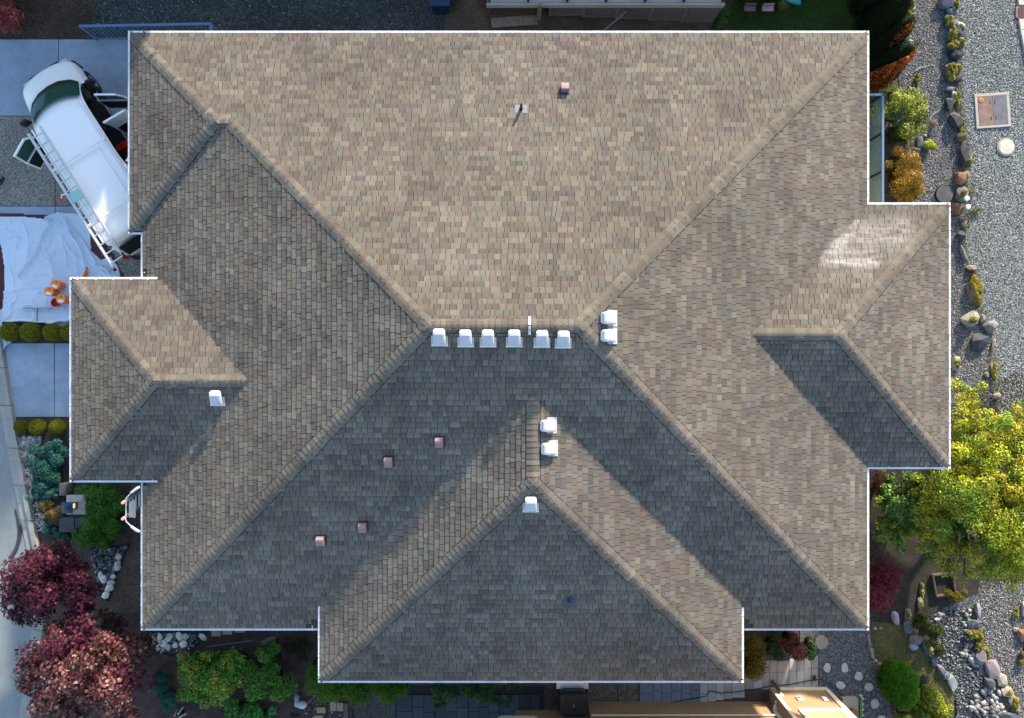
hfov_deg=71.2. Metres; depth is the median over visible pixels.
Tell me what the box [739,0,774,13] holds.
patio chairs
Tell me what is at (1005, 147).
well cap
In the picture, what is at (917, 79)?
rock border
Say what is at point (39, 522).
pebbles
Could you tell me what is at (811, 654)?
green shrub
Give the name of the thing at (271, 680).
rhododendron
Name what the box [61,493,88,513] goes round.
lamp pillar
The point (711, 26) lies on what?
lawn
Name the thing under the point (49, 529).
juniper
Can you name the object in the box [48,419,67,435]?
boxwood
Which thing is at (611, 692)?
aggregate pad
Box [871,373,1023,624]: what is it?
soil bed
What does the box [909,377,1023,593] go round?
broadleaf tree
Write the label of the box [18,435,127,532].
pebble bed
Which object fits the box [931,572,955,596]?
planter
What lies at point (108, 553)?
pebbles
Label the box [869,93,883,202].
railing
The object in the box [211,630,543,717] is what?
dark path
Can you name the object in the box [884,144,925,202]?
barberry
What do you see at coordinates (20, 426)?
boxwood
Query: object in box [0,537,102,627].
maple tree
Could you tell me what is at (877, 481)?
laceleaf maple
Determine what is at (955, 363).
rock
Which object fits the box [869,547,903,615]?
laceleaf maple
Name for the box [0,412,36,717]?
road
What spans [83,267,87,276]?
spray bottle
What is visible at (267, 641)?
rock
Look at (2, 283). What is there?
tarp
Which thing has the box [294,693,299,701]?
stone
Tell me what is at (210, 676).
rhododendron
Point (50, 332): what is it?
boxwood
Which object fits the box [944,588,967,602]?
ground cover
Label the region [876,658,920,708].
dome shrub
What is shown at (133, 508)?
bench
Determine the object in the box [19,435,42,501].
pebbles
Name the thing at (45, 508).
ornamental grass
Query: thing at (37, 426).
boxwood
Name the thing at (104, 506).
evergreen shrub
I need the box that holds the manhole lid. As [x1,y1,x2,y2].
[934,184,954,202]
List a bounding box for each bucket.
[44,287,59,295]
[50,280,65,288]
[56,294,69,303]
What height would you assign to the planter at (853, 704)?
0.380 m
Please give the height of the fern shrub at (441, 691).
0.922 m
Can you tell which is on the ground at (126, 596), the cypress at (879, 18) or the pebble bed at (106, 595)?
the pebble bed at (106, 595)
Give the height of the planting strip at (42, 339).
0.001 m
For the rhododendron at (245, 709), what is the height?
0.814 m
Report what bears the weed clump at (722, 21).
on the soil bank at (470, 15)
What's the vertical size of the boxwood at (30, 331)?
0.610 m
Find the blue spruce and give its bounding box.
[918,674,929,687]
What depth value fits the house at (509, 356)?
18.91 m
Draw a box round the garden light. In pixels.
[174,707,185,717]
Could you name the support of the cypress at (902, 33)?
on the lawn at (711, 26)
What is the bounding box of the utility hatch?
[974,92,1010,128]
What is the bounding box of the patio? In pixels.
[638,648,818,701]
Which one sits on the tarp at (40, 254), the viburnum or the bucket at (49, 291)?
the bucket at (49, 291)
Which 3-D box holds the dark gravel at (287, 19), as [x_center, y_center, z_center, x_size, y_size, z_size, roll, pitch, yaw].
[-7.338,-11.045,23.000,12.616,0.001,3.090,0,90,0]
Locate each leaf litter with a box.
[0,0,101,38]
[158,698,336,717]
[880,536,931,620]
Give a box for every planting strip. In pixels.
[2,323,69,343]
[16,416,69,434]
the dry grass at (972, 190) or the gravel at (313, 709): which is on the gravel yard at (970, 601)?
the dry grass at (972, 190)
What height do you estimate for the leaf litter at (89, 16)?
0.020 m
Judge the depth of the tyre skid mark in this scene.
22.96 m
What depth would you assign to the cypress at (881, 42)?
21.73 m
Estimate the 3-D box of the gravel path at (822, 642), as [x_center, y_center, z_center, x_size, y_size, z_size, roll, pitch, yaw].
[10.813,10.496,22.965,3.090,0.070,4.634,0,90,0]
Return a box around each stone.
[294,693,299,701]
[297,700,306,708]
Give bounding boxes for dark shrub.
[274,636,312,717]
[761,630,784,661]
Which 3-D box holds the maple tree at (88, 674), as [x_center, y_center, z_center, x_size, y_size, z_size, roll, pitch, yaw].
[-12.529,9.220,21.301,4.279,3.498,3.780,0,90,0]
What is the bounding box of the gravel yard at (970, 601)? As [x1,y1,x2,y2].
[898,0,1023,717]
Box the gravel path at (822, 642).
[800,613,891,717]
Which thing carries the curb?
on the road
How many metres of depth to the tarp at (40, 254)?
22.95 m
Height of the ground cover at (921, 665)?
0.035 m
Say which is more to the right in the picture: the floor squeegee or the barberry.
the barberry
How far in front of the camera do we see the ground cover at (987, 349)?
22.98 m
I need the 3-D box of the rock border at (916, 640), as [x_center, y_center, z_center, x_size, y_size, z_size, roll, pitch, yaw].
[13.503,9.072,22.911,2.170,0.258,3.258,-44,90,0]
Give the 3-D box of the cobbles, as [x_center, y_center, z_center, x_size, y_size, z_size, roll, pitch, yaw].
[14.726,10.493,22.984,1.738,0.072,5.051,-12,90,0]
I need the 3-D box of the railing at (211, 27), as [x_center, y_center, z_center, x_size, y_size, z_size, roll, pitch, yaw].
[-11.289,-10.042,22.499,4.111,1.002,0.635,0,90,0]
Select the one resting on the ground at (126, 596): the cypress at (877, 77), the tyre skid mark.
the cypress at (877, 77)
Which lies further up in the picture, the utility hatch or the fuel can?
the utility hatch
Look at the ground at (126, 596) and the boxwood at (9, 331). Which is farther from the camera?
the ground at (126, 596)
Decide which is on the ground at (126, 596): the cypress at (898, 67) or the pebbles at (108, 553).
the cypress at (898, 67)
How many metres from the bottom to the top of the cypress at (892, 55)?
2.310 m
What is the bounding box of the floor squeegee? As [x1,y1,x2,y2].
[23,307,52,321]
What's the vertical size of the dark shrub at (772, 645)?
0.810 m
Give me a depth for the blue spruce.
22.49 m
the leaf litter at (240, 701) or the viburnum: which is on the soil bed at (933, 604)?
the viburnum
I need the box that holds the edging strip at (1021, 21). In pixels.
[1017,0,1023,51]
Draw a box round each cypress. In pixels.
[851,0,914,44]
[869,13,919,62]
[869,23,912,61]
[869,40,919,88]
[869,62,896,91]
[871,56,910,91]
[885,49,917,85]
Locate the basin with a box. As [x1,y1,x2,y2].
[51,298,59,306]
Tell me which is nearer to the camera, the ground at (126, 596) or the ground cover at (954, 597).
the ground cover at (954, 597)
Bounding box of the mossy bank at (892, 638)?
[871,622,953,717]
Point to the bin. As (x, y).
(439, 6)
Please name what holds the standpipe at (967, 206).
on the gravel yard at (970, 601)
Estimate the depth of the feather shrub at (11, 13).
22.35 m
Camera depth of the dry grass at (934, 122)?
22.86 m
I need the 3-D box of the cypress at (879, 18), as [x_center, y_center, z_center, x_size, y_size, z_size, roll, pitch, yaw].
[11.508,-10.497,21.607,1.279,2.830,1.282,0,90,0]
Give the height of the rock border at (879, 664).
0.124 m
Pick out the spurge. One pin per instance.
(929, 143)
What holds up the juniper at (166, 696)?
on the mulch bed at (147, 705)
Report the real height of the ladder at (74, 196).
0.120 m
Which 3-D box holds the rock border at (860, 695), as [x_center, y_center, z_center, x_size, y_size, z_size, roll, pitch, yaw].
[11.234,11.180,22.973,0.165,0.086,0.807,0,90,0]
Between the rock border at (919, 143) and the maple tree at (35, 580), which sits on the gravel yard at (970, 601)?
the rock border at (919, 143)
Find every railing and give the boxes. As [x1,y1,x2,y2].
[79,22,218,40]
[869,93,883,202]
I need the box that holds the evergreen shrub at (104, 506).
[71,482,128,550]
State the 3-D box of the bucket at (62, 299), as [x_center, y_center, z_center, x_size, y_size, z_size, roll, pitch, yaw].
[-14.263,-1.900,22.747,0.329,0.367,0.311,27,90,0]
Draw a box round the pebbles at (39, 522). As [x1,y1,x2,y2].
[31,502,46,531]
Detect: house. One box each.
[69,30,950,682]
[486,0,724,30]
[497,680,856,717]
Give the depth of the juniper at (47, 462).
22.58 m
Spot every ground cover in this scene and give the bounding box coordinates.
[871,621,954,717]
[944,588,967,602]
[953,18,1001,397]
[967,609,1019,716]
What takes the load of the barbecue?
on the ground at (126, 596)
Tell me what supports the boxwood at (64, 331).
on the planting strip at (42, 339)
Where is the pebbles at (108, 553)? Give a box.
[90,545,126,592]
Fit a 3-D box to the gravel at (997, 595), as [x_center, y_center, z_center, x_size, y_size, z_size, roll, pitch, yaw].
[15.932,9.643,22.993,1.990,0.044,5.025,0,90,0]
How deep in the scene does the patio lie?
22.97 m
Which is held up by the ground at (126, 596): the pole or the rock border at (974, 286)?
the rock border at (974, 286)
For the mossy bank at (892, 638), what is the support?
on the ground at (126, 596)
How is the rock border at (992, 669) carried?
on the gravel yard at (970, 601)
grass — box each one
[37,499,65,523]
[897,140,920,152]
[926,118,938,126]
[967,187,983,213]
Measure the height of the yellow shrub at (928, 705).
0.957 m
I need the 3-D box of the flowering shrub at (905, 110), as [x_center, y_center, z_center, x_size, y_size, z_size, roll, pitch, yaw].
[12.118,-7.666,22.321,2.037,1.374,1.810,0,90,0]
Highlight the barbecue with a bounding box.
[557,683,588,716]
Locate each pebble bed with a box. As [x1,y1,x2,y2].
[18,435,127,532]
[91,544,129,601]
[144,630,209,656]
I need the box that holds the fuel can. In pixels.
[116,141,127,152]
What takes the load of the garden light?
on the mulch bed at (147, 705)
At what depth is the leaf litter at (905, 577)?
22.99 m
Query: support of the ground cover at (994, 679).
on the gravel yard at (970, 601)
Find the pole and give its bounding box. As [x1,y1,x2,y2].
[207,640,253,646]
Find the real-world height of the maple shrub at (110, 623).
1.082 m
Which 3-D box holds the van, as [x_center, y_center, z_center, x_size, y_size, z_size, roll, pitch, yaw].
[-12.801,-6.237,21.910,3.826,2.180,6.560,-33,90,0]
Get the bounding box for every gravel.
[88,0,443,36]
[304,695,351,717]
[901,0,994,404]
[977,581,1023,717]
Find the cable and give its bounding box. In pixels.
[671,679,845,702]
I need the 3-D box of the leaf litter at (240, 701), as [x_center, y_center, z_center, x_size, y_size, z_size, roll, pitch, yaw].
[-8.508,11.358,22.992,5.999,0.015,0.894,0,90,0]
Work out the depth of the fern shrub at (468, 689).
22.25 m
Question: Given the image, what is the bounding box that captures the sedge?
[909,609,945,659]
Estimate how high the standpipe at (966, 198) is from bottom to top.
0.515 m
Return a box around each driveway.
[0,39,140,322]
[5,343,69,416]
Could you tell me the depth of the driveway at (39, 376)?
22.98 m
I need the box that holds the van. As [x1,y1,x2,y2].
[13,58,140,259]
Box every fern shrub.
[430,683,456,709]
[459,683,516,707]
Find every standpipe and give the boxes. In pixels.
[956,196,969,202]
[961,204,970,209]
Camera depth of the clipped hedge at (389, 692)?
22.24 m
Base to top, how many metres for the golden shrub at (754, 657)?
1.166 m
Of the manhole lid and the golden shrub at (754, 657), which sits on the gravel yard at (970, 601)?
the manhole lid
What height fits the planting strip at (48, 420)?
0.001 m
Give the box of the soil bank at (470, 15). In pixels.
[444,0,735,30]
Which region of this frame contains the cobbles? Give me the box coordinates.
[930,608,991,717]
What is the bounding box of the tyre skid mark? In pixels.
[9,509,21,557]
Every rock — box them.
[261,636,275,645]
[951,356,960,370]
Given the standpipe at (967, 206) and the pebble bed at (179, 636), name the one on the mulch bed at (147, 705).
the pebble bed at (179, 636)
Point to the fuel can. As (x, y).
(122, 147)
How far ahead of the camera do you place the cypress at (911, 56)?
21.28 m
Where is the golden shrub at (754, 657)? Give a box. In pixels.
[744,632,768,681]
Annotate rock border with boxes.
[859,694,863,717]
[867,633,881,669]
[873,582,957,691]
[905,2,920,85]
[915,134,926,165]
[937,0,1000,398]
[966,601,1023,717]
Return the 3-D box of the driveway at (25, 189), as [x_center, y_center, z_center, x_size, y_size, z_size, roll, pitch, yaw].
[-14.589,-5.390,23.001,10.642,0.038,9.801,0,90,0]
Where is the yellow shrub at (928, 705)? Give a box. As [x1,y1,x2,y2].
[894,684,954,717]
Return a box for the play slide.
[785,0,800,4]
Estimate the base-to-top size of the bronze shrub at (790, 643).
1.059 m
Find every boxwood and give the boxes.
[0,322,20,341]
[13,419,28,433]
[19,322,41,341]
[28,419,46,434]
[42,323,60,340]
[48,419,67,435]
[59,323,69,340]
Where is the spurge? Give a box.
[923,138,936,148]
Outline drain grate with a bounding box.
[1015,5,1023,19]
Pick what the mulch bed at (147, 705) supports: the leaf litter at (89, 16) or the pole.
the pole
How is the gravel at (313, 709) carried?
on the mulch bed at (147, 705)
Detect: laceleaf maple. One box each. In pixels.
[869,469,887,495]
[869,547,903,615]
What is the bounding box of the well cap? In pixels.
[996,138,1014,155]
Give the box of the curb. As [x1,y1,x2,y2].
[0,336,45,717]
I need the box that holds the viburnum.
[872,469,934,554]
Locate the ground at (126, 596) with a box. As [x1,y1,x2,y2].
[0,0,955,717]
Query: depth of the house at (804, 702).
22.40 m
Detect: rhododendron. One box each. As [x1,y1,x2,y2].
[175,646,254,708]
[224,698,276,717]
[241,641,299,703]
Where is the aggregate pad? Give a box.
[586,683,637,701]
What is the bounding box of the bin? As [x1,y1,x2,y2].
[429,0,449,13]
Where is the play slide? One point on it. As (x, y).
(795, 2)
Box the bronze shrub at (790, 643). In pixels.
[779,631,807,661]
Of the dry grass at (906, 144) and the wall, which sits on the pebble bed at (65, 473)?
the wall
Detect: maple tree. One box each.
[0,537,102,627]
[11,611,158,717]
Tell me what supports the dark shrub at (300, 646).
on the mulch bed at (147, 705)
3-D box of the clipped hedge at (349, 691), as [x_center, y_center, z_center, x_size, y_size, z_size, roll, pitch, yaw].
[-5.482,10.310,22.420,2.263,1.179,1.130,18,90,0]
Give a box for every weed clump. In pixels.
[715,4,728,27]
[777,0,788,10]
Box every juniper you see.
[24,439,69,502]
[42,523,72,540]
[146,667,175,713]
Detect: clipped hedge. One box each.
[304,658,371,707]
[366,683,411,704]
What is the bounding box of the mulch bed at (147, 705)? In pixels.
[86,613,367,717]
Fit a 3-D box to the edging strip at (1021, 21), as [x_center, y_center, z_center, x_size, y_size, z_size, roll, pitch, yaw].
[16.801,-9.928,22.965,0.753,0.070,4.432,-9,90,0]
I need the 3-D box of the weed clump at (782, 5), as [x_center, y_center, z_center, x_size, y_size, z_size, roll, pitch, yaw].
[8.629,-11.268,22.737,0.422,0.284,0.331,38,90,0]
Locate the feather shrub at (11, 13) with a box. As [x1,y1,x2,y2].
[0,0,25,33]
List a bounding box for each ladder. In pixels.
[27,126,124,270]
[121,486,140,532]
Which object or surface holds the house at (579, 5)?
on the ground at (126, 596)
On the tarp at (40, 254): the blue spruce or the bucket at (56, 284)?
the bucket at (56, 284)
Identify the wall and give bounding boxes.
[59,481,88,531]
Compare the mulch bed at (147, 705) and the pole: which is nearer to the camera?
the pole
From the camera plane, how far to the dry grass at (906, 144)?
22.79 m
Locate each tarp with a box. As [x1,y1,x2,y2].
[0,212,119,348]
[0,213,43,309]
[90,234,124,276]
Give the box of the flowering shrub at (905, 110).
[869,81,928,142]
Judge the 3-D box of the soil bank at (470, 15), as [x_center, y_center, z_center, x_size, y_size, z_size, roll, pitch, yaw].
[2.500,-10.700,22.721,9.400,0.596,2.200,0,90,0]
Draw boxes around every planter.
[840,696,861,717]
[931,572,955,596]
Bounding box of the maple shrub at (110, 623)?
[95,605,163,683]
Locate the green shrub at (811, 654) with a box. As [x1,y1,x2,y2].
[804,636,817,660]
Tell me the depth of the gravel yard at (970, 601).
23.00 m
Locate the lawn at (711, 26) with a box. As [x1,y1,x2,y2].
[683,0,870,62]

